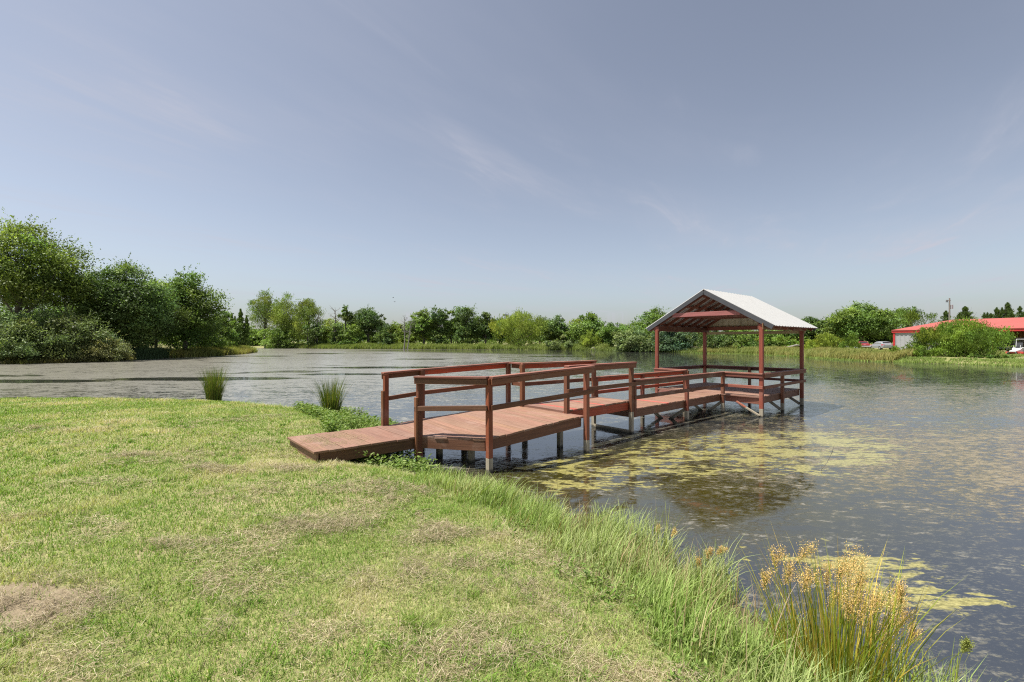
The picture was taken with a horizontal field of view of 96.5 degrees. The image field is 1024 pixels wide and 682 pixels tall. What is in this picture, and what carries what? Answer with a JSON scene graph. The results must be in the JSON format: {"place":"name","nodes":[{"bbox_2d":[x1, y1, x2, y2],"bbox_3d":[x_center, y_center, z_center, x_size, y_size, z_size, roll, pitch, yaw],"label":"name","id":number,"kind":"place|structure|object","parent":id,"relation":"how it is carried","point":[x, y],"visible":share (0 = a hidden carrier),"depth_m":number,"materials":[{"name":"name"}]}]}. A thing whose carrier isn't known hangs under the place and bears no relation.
{"place":"outdoors","nodes":[
{"label":"outdoors","id":0,"kind":"place"},
{"bbox_2d":[0,348,1023,681],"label":"water","id":1,"kind":"structure","parent":0,"point":[922,464],"depth_m":8.68,"materials":[{"name":"grey liquid"}]},
{"bbox_2d":[1,354,171,363],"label":"bank fringe","id":2,"kind":"object","parent":1,"relation":"on","point":[23,360],"visible":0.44,"depth_m":46.07,"materials":[{"name":"green plant"}]},
{"bbox_2d":[157,344,259,357],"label":"brown sedge","id":3,"kind":"object","parent":1,"relation":"on","point":[202,351],"visible":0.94,"depth_m":68.07,"materials":[{"name":"green plant"}]},
{"bbox_2d":[246,288,279,347],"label":"leaning willow","id":4,"kind":"object","parent":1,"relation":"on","point":[264,307],"visible":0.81,"depth_m":140.73,"materials":[{"name":"green plant"}]},
{"bbox_2d":[400,317,407,349],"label":"drowned snag","id":5,"kind":"object","parent":1,"relation":"in","point":[404,331],"visible":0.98,"depth_m":120.91,"materials":[{"name":"grey wood"}]},
{"bbox_2d":[287,289,816,472],"bbox_3d":[3.123,0.726,12.165,15.936,4.848,4.328,0,0,-41],"label":"fishing dock","id":6,"kind":"object","parent":1,"relation":"in","point":[488,427],"visible":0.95,"depth_m":10.50,"materials":[{"name":"brown wood"}]},
{"bbox_2d":[301,430,373,449],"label":"grass clippings","id":7,"kind":"object","parent":6,"relation":"on","point":[330,442],"depth_m":8.11,"materials":[{"name":"green plant"}]},
{"bbox_2d":[696,352,1023,366],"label":"waterline weeds","id":8,"kind":"object","parent":1,"relation":"on","point":[998,361],"visible":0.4,"depth_m":45.85,"materials":[{"name":"green plant"}]},
{"bbox_2d":[0,341,1023,681],"bbox_3d":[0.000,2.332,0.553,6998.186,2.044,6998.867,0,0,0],"label":"ground","id":9,"kind":"structure","parent":0,"point":[16,607],"depth_m":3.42,"materials":[{"name":"green plant"}]},
{"bbox_2d":[0,329,54,360],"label":"shrub","id":10,"kind":"object","parent":9,"relation":"on","point":[30,340],"visible":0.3,"depth_m":45.93,"materials":[{"name":"green plant"}]},
{"bbox_2d":[0,292,89,343],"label":"tree","id":11,"kind":"object","parent":9,"relation":"on","point":[5,308],"visible":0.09,"depth_m":56.66,"materials":[{"name":"green plant"}]},
{"bbox_2d":[0,207,109,334],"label":"willow tree","id":12,"kind":"object","parent":9,"relation":"on","point":[16,287],"visible":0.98,"depth_m":49.36,"materials":[{"name":"green plant"}]},
{"bbox_2d":[0,296,114,359],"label":"grey willow shrub","id":13,"kind":"object","parent":9,"relation":"on","point":[47,330],"visible":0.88,"depth_m":47.21,"materials":[{"name":"green plant"}]},
{"bbox_2d":[29,257,100,321],"bbox_3d":[-51.416,-4.170,52.744,8.039,12.228,6.560,0,0,11],"label":"young willow tree","id":14,"kind":"object","parent":9,"relation":"on","point":[65,293],"visible":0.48,"depth_m":52.23,"materials":[{"name":"green plant"}]},
{"bbox_2d":[60,328,135,362],"bbox_3d":[-45.302,0.513,50.160,6.377,3.968,6.512,0,0,-40],"label":"pale tipped shrub","id":15,"kind":"object","parent":9,"relation":"on","point":[114,347],"visible":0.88,"depth_m":50.01,"materials":[{"name":"green plant"}]},
{"bbox_2d":[53,252,199,350],"bbox_3d":[-47.987,-4.585,56.675,15.132,13.265,13.187,0,0,0],"label":"mulberry tree","id":16,"kind":"object","parent":9,"relation":"on","point":[126,301],"visible":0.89,"depth_m":55.17,"materials":[{"name":"green plant"}]},
{"bbox_2d":[127,344,173,359],"bbox_3d":[-45.080,1.263,57.133,2.600,2.033,6.492,0,0,0],"label":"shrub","id":17,"kind":"object","parent":9,"relation":"on","point":[160,352],"visible":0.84,"depth_m":56.54,"materials":[{"name":"green plant"}]},
{"bbox_2d":[139,277,179,347],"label":"tree","id":18,"kind":"object","parent":9,"relation":"on","point":[156,331],"visible":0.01,"depth_m":73.82,"materials":[{"name":"green plant"}]},
{"bbox_2d":[140,263,233,349],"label":"feathery tree","id":19,"kind":"object","parent":9,"relation":"on","point":[202,307],"visible":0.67,"depth_m":65.17,"materials":[{"name":"green plant"}]},
{"bbox_2d":[166,303,233,347],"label":"thicket tree","id":20,"kind":"object","parent":9,"relation":"on","point":[222,342],"visible":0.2,"depth_m":72.78,"materials":[{"name":"green plant"}]},
{"bbox_2d":[195,366,233,400],"bbox_3d":[-10.033,1.466,15.349,1.322,1.429,1.247,0,0,-42],"label":"rush clump","id":21,"kind":"object","parent":9,"relation":"on","point":[213,390],"visible":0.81,"depth_m":15.24,"materials":[{"name":"green plant"}]},
{"bbox_2d":[213,309,243,346],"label":"round tree","id":22,"kind":"object","parent":9,"relation":"on","point":[228,333],"visible":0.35,"depth_m":83.93,"materials":[{"name":"green plant"}]},
{"bbox_2d":[224,333,239,345],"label":"willow shrub","id":23,"kind":"object","parent":9,"relation":"on","point":[235,335],"visible":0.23,"depth_m":86.07,"materials":[{"name":"green plant"}]},
{"bbox_2d":[230,308,252,346],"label":"juniper tree","id":24,"kind":"object","parent":9,"relation":"on","point":[244,339],"visible":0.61,"depth_m":111.71,"materials":[{"name":"green plant"}]},
{"bbox_2d":[246,322,268,345],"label":"tree","id":25,"kind":"object","parent":9,"relation":"on","point":[251,326],"visible":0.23,"depth_m":158.81,"materials":[{"name":"green plant"}]},
{"bbox_2d":[99,395,418,471],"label":"shore grass","id":26,"kind":"structure","parent":9,"relation":"on","point":[358,426],"depth_m":12.91,"materials":[{"name":"green plant"}]},
{"bbox_2d":[257,320,297,348],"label":"bushy tree","id":27,"kind":"object","parent":9,"relation":"on","point":[282,340],"visible":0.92,"depth_m":136.51,"materials":[{"name":"green plant"}]},
{"bbox_2d":[265,291,303,335],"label":"willow tree","id":28,"kind":"object","parent":9,"relation":"on","point":[281,311],"visible":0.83,"depth_m":138.80,"materials":[{"name":"green plant"}]},
{"bbox_2d":[274,324,313,342],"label":"tree","id":29,"kind":"object","parent":9,"relation":"on","point":[299,335],"visible":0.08,"depth_m":153.26,"materials":[{"name":"green plant"}]},
{"bbox_2d":[290,298,327,341],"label":"willow tree","id":30,"kind":"object","parent":9,"relation":"on","point":[309,310],"visible":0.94,"depth_m":138.75,"materials":[{"name":"green plant"}]},
{"bbox_2d":[300,321,325,347],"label":"ivy mass","id":31,"kind":"object","parent":9,"relation":"on","point":[313,335],"visible":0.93,"depth_m":136.38,"materials":[{"name":"green plant"}]},
{"bbox_2d":[315,326,336,343],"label":"thicket shrub","id":32,"kind":"object","parent":9,"relation":"on","point":[324,339],"visible":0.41,"depth_m":141.18,"materials":[{"name":"green plant"}]},
{"bbox_2d":[0,421,657,680],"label":"thatch clumps","id":33,"kind":"object","parent":9,"relation":"on","point":[325,522],"visible":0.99,"depth_m":3.40,"materials":[{"name":"beige plant"}]},
{"bbox_2d":[306,374,351,412],"bbox_3d":[-5.030,1.553,12.905,1.428,1.355,1.410,0,0,-24],"label":"rush clump","id":34,"kind":"object","parent":9,"relation":"on","point":[330,399],"visible":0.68,"depth_m":12.74,"materials":[{"name":"green plant"}]},
{"bbox_2d":[318,318,344,339],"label":"tree","id":35,"kind":"object","parent":9,"relation":"on","point":[328,322],"visible":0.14,"depth_m":156.56,"materials":[{"name":"green plant"}]},
{"bbox_2d":[329,306,340,341],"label":"bare tree","id":36,"kind":"object","parent":9,"relation":"on","point":[335,318],"visible":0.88,"depth_m":137.89,"materials":[{"name":"grey wood"}]},
{"bbox_2d":[326,321,345,345],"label":"vine tree","id":37,"kind":"object","parent":9,"relation":"on","point":[337,339],"visible":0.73,"depth_m":136.74,"materials":[{"name":"green plant"}]},
{"bbox_2d":[337,304,353,329],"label":"slim tree","id":38,"kind":"object","parent":9,"relation":"on","point":[346,316],"visible":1,"depth_m":137.42,"materials":[{"name":"green plant"}]},
{"bbox_2d":[292,401,402,431],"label":"broadleaf weeds","id":39,"kind":"object","parent":9,"relation":"on","point":[331,420],"visible":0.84,"depth_m":11.42,"materials":[{"name":"green plant"}]},
{"bbox_2d":[336,324,367,344],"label":"thicket shrub","id":40,"kind":"object","parent":9,"relation":"on","point":[355,339],"visible":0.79,"depth_m":135.19,"materials":[{"name":"green plant"}]},
{"bbox_2d":[343,322,373,338],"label":"tree","id":41,"kind":"object","parent":9,"relation":"on","point":[350,330],"visible":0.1,"depth_m":154.12,"materials":[{"name":"green plant"}]},
{"bbox_2d":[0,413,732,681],"bbox_3d":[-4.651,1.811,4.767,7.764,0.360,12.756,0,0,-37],"label":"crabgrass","id":42,"kind":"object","parent":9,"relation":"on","point":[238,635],"visible":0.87,"depth_m":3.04,"materials":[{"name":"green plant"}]},
{"bbox_2d":[344,307,392,342],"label":"oak tree","id":43,"kind":"object","parent":9,"relation":"on","point":[365,320],"visible":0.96,"depth_m":138.58,"materials":[{"name":"green plant"}]},
{"bbox_2d":[0,413,739,681],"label":"dry clippings","id":44,"kind":"object","parent":9,"relation":"on","point":[400,628],"visible":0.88,"depth_m":3.04,"materials":[{"name":"beige plant"}]},
{"bbox_2d":[363,328,383,343],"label":"tree","id":45,"kind":"object","parent":9,"relation":"on","point":[371,339],"visible":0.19,"depth_m":153.59,"materials":[{"name":"green plant"}]},
{"bbox_2d":[373,326,396,344],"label":"bush","id":46,"kind":"object","parent":9,"relation":"on","point":[387,339],"visible":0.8,"depth_m":132.38,"materials":[{"name":"green plant"}]},
{"bbox_2d":[380,321,405,335],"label":"tree","id":47,"kind":"object","parent":9,"relation":"on","point":[393,328],"visible":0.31,"depth_m":150.98,"materials":[{"name":"green plant"}]},
{"bbox_2d":[355,449,437,473],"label":"shade weeds","id":48,"kind":"object","parent":9,"relation":"on","point":[398,457],"visible":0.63,"depth_m":7.78,"materials":[{"name":"green plant"}]},
{"bbox_2d":[390,327,414,343],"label":"thicket shrub","id":49,"kind":"object","parent":9,"relation":"on","point":[400,338],"visible":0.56,"depth_m":141.34,"materials":[{"name":"green plant"}]},
{"bbox_2d":[401,319,422,343],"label":"tree","id":50,"kind":"object","parent":9,"relation":"on","point":[413,340],"visible":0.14,"depth_m":150.60,"materials":[{"name":"green plant"}]},
{"bbox_2d":[405,307,439,343],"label":"elm tree","id":51,"kind":"object","parent":9,"relation":"on","point":[421,326],"visible":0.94,"depth_m":133.03,"materials":[{"name":"green plant"}]},
{"bbox_2d":[267,342,613,350],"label":"marsh weeds","id":52,"kind":"object","parent":9,"relation":"on","point":[463,345],"visible":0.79,"depth_m":125.49,"materials":[{"name":"green plant"}]},
{"bbox_2d":[429,305,452,343],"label":"vine tree","id":53,"kind":"object","parent":9,"relation":"on","point":[441,316],"visible":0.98,"depth_m":132.09,"materials":[{"name":"green plant"}]},
{"bbox_2d":[442,310,460,343],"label":"elm tree","id":54,"kind":"object","parent":9,"relation":"on","point":[447,323],"visible":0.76,"depth_m":133.14,"materials":[{"name":"green plant"}]},
{"bbox_2d":[450,303,481,344],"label":"vine tree","id":55,"kind":"object","parent":9,"relation":"on","point":[466,315],"visible":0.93,"depth_m":131.63,"materials":[{"name":"green plant"}]},
{"bbox_2d":[471,312,501,343],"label":"elm tree","id":56,"kind":"object","parent":9,"relation":"on","point":[483,331],"visible":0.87,"depth_m":131.18,"materials":[{"name":"green plant"}]},
{"bbox_2d":[492,314,516,344],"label":"tree","id":57,"kind":"object","parent":9,"relation":"on","point":[502,339],"visible":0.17,"depth_m":143.93,"materials":[{"name":"green plant"}]},
{"bbox_2d":[135,328,900,345],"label":"distant woods","id":58,"kind":"object","parent":9,"relation":"on","point":[255,331],"visible":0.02,"depth_m":167.65,"materials":[{"name":"green plant"}]},
{"bbox_2d":[488,307,553,346],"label":"bright willow","id":59,"kind":"object","parent":9,"relation":"on","point":[517,327],"visible":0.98,"depth_m":125.27,"materials":[{"name":"green plant"}]},
{"bbox_2d":[526,315,550,344],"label":"tree","id":60,"kind":"object","parent":9,"relation":"on","point":[540,339],"visible":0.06,"depth_m":142.98,"materials":[{"name":"green plant"}]},
{"bbox_2d":[539,314,570,341],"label":"oak tree","id":61,"kind":"object","parent":9,"relation":"on","point":[558,330],"visible":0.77,"depth_m":128.21,"materials":[{"name":"green plant"}]},
{"bbox_2d":[544,334,581,348],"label":"grey shrub","id":62,"kind":"object","parent":9,"relation":"on","point":[556,342],"visible":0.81,"depth_m":112.39,"materials":[{"name":"green plant"}]},
{"bbox_2d":[559,323,578,342],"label":"tree","id":63,"kind":"object","parent":9,"relation":"on","point":[573,340],"visible":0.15,"depth_m":133.57,"materials":[{"name":"green plant"}]},
{"bbox_2d":[564,311,605,341],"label":"oak tree","id":64,"kind":"object","parent":9,"relation":"on","point":[590,322],"visible":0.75,"depth_m":120.10,"materials":[{"name":"green plant"}]},
{"bbox_2d":[578,329,601,347],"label":"bright shrub","id":65,"kind":"object","parent":9,"relation":"on","point":[588,340],"visible":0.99,"depth_m":109.52,"materials":[{"name":"green plant"}]},
{"bbox_2d":[592,322,628,346],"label":"pointed tree","id":66,"kind":"object","parent":9,"relation":"on","point":[605,333],"visible":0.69,"depth_m":110.56,"materials":[{"name":"green plant"}]},
{"bbox_2d":[612,324,661,351],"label":"dome shrub","id":67,"kind":"object","parent":9,"relation":"on","point":[631,340],"visible":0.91,"depth_m":95.46,"materials":[{"name":"green plant"}]},
{"bbox_2d":[577,346,701,352],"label":"shade bank weeds","id":68,"kind":"object","parent":9,"relation":"on","point":[691,350],"visible":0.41,"depth_m":91.56,"materials":[{"name":"green plant"}]},
{"bbox_2d":[623,306,668,342],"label":"tall tree","id":69,"kind":"object","parent":9,"relation":"on","point":[652,317],"visible":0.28,"depth_m":114.69,"materials":[{"name":"green plant"}]},
{"bbox_2d":[642,506,663,541],"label":"flowering rush","id":70,"kind":"object","parent":9,"relation":"on","point":[656,526],"visible":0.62,"depth_m":5.10,"materials":[{"name":"green plant"}]},
{"bbox_2d":[652,502,686,545],"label":"flowering rush","id":71,"kind":"object","parent":9,"relation":"on","point":[673,532],"visible":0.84,"depth_m":5.00,"materials":[{"name":"green plant"}]},
{"bbox_2d":[649,331,699,350],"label":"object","id":72,"kind":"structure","parent":9,"relation":"on","point":[673,341],"depth_m":89.41,"materials":[{"name":"green plant"}]},
{"bbox_2d":[412,467,977,681],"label":"dead stems","id":73,"kind":"object","parent":9,"relation":"on","point":[673,570],"visible":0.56,"depth_m":3.59,"materials":[{"name":"green plant"}]},
{"bbox_2d":[683,532,729,580],"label":"flowering rush","id":74,"kind":"object","parent":9,"relation":"on","point":[707,554],"visible":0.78,"depth_m":4.21,"materials":[{"name":"beige plant"}]},
{"bbox_2d":[409,462,1010,681],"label":"bank grass","id":75,"kind":"structure","parent":9,"relation":"on","point":[590,532],"depth_m":3.80,"materials":[{"name":"green plant"}]},
{"bbox_2d":[685,330,744,348],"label":"leafy tree","id":76,"kind":"object","parent":9,"relation":"on","point":[717,340],"visible":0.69,"depth_m":85.17,"materials":[{"name":"green plant"}]},
{"bbox_2d":[724,330,774,349],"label":"leafy tree","id":77,"kind":"object","parent":9,"relation":"on","point":[744,338],"visible":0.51,"depth_m":84.18,"materials":[{"name":"green plant"}]},
{"bbox_2d":[745,337,784,346],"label":"thicket tree","id":78,"kind":"object","parent":9,"relation":"on","point":[779,343],"visible":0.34,"depth_m":83.95,"materials":[{"name":"green plant"}]},
{"bbox_2d":[754,330,787,341],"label":"thicket tree","id":79,"kind":"object","parent":9,"relation":"on","point":[757,335],"visible":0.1,"depth_m":107.45,"materials":[{"name":"green plant"}]},
{"bbox_2d":[770,334,796,346],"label":"light shrub","id":80,"kind":"object","parent":9,"relation":"on","point":[784,340],"visible":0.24,"depth_m":85.58,"materials":[{"name":"green plant"}]},
{"bbox_2d":[773,330,798,341],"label":"thicket tree","id":81,"kind":"object","parent":9,"relation":"on","point":[793,337],"visible":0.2,"depth_m":106.23,"materials":[{"name":"green plant"}]},
{"bbox_2d":[785,336,817,347],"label":"thicket tree","id":82,"kind":"object","parent":9,"relation":"on","point":[791,342],"visible":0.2,"depth_m":81.66,"materials":[{"name":"green plant"}]},
{"bbox_2d":[790,316,822,343],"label":"grey tree","id":83,"kind":"object","parent":9,"relation":"on","point":[809,320],"visible":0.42,"depth_m":102.99,"materials":[{"name":"green plant"}]},
{"bbox_2d":[697,345,916,361],"bbox_3d":[41.242,1.339,68.163,9.828,1.882,39.344,0,0,-9],"label":"rusty sedge","id":84,"kind":"object","parent":9,"relation":"on","point":[851,353],"visible":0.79,"depth_m":58.32,"materials":[{"name":"green plant"}]},
{"bbox_2d":[804,332,843,349],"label":"yellow shrub","id":85,"kind":"object","parent":9,"relation":"on","point":[827,340],"visible":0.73,"depth_m":65.46,"materials":[{"name":"green plant"}]},
{"bbox_2d":[806,316,844,338],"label":"grey tree","id":86,"kind":"object","parent":9,"relation":"on","point":[825,329],"visible":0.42,"depth_m":100.70,"materials":[{"name":"green plant"}]},
{"bbox_2d":[712,530,967,681],"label":"flowering rush","id":87,"kind":"object","parent":9,"relation":"on","point":[832,632],"visible":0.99,"depth_m":2.83,"materials":[{"name":"green plant"}]},
{"bbox_2d":[837,332,863,348],"bbox_3d":[45.851,0.368,62.080,3.082,3.191,2.731,0,0,-39],"label":"yellow shrub","id":88,"kind":"object","parent":9,"relation":"on","point":[850,341],"visible":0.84,"depth_m":61.82,"materials":[{"name":"green plant"}]},
{"bbox_2d":[821,300,905,340],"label":"windblown tree","id":89,"kind":"object","parent":9,"relation":"on","point":[871,321],"visible":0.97,"depth_m":95.30,"materials":[{"name":"green plant"}]},
{"bbox_2d":[859,341,869,348],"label":"parked car","id":90,"kind":"object","parent":9,"relation":"on","point":[865,343],"visible":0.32,"depth_m":85.54,"materials":[{"name":"red paint"}]},
{"bbox_2d":[864,328,895,343],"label":"dark tree","id":91,"kind":"object","parent":9,"relation":"on","point":[869,340],"visible":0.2,"depth_m":99.44,"materials":[{"name":"green plant"}]},
{"bbox_2d":[869,341,892,349],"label":"parked car","id":92,"kind":"object","parent":9,"relation":"on","point":[880,345],"visible":0.88,"depth_m":80.55,"materials":[{"name":"silver metal"}]},
{"bbox_2d":[891,306,939,328],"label":"airy tree","id":93,"kind":"object","parent":9,"relation":"on","point":[910,317],"visible":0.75,"depth_m":106.66,"materials":[{"name":"green plant"}]},
{"bbox_2d":[890,343,942,356],"bbox_3d":[44.706,1.110,50.421,5.279,1.751,3.699,0,0,-15],"label":"willow bush","id":94,"kind":"object","parent":9,"relation":"on","point":[920,350],"visible":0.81,"depth_m":49.55,"materials":[{"name":"green plant"}]},
{"bbox_2d":[914,636,974,681],"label":"rush sprout","id":95,"kind":"object","parent":9,"relation":"on","point":[965,645],"visible":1,"depth_m":2.87,"materials":[{"name":"green plant"}]},
{"bbox_2d":[891,317,1023,349],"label":"barn","id":96,"kind":"structure","parent":9,"relation":"on","point":[901,337],"depth_m":78.44,"materials":[{"name":"red"}]},
{"bbox_2d":[907,316,1017,356],"bbox_3d":[49.743,-0.460,50.975,9.048,4.933,7.791,0,0,42],"label":"willow bush","id":97,"kind":"object","parent":9,"relation":"on","point":[959,338],"visible":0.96,"depth_m":49.42,"materials":[{"name":"green plant"}]},
{"bbox_2d":[938,306,1002,335],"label":"juniper tree","id":98,"kind":"object","parent":9,"relation":"on","point":[965,312],"visible":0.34,"depth_m":117.58,"materials":[{"name":"green plant"}]},
{"bbox_2d":[966,352,1015,358],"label":"weeds","id":99,"kind":"object","parent":9,"relation":"on","point":[977,356],"visible":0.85,"depth_m":46.25,"materials":[{"name":"green plant"}]},
{"bbox_2d":[981,307,1007,333],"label":"juniper tree","id":100,"kind":"object","parent":9,"relation":"on","point":[997,312],"visible":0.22,"depth_m":117.82,"materials":[{"name":"green plant"}]},
{"bbox_2d":[997,338,1023,351],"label":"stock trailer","id":101,"kind":"object","parent":9,"relation":"on","point":[1019,341],"visible":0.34,"depth_m":60.68,"materials":[{"name":"metal"}]},
{"bbox_2d":[999,302,1023,344],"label":"juniper tree","id":102,"kind":"object","parent":9,"relation":"on","point":[1008,310],"visible":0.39,"depth_m":116.50,"materials":[{"name":"green plant"}]},
{"bbox_2d":[1006,339,1023,353],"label":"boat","id":103,"kind":"object","parent":9,"relation":"on","point":[1018,348],"visible":0.88,"depth_m":54.85,"materials":[{"name":"white paint"}]},
{"bbox_2d":[0,0,1023,340],"label":"sky","id":104,"kind":"structure","parent":0,"point":[618,161],"materials":[{"name":"blue"}]},
{"bbox_2d":[877,349,1023,356],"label":"field grass","id":105,"kind":"structure","parent":0,"point":[1010,354],"depth_m":52.01,"materials":[{"name":"green plant"}]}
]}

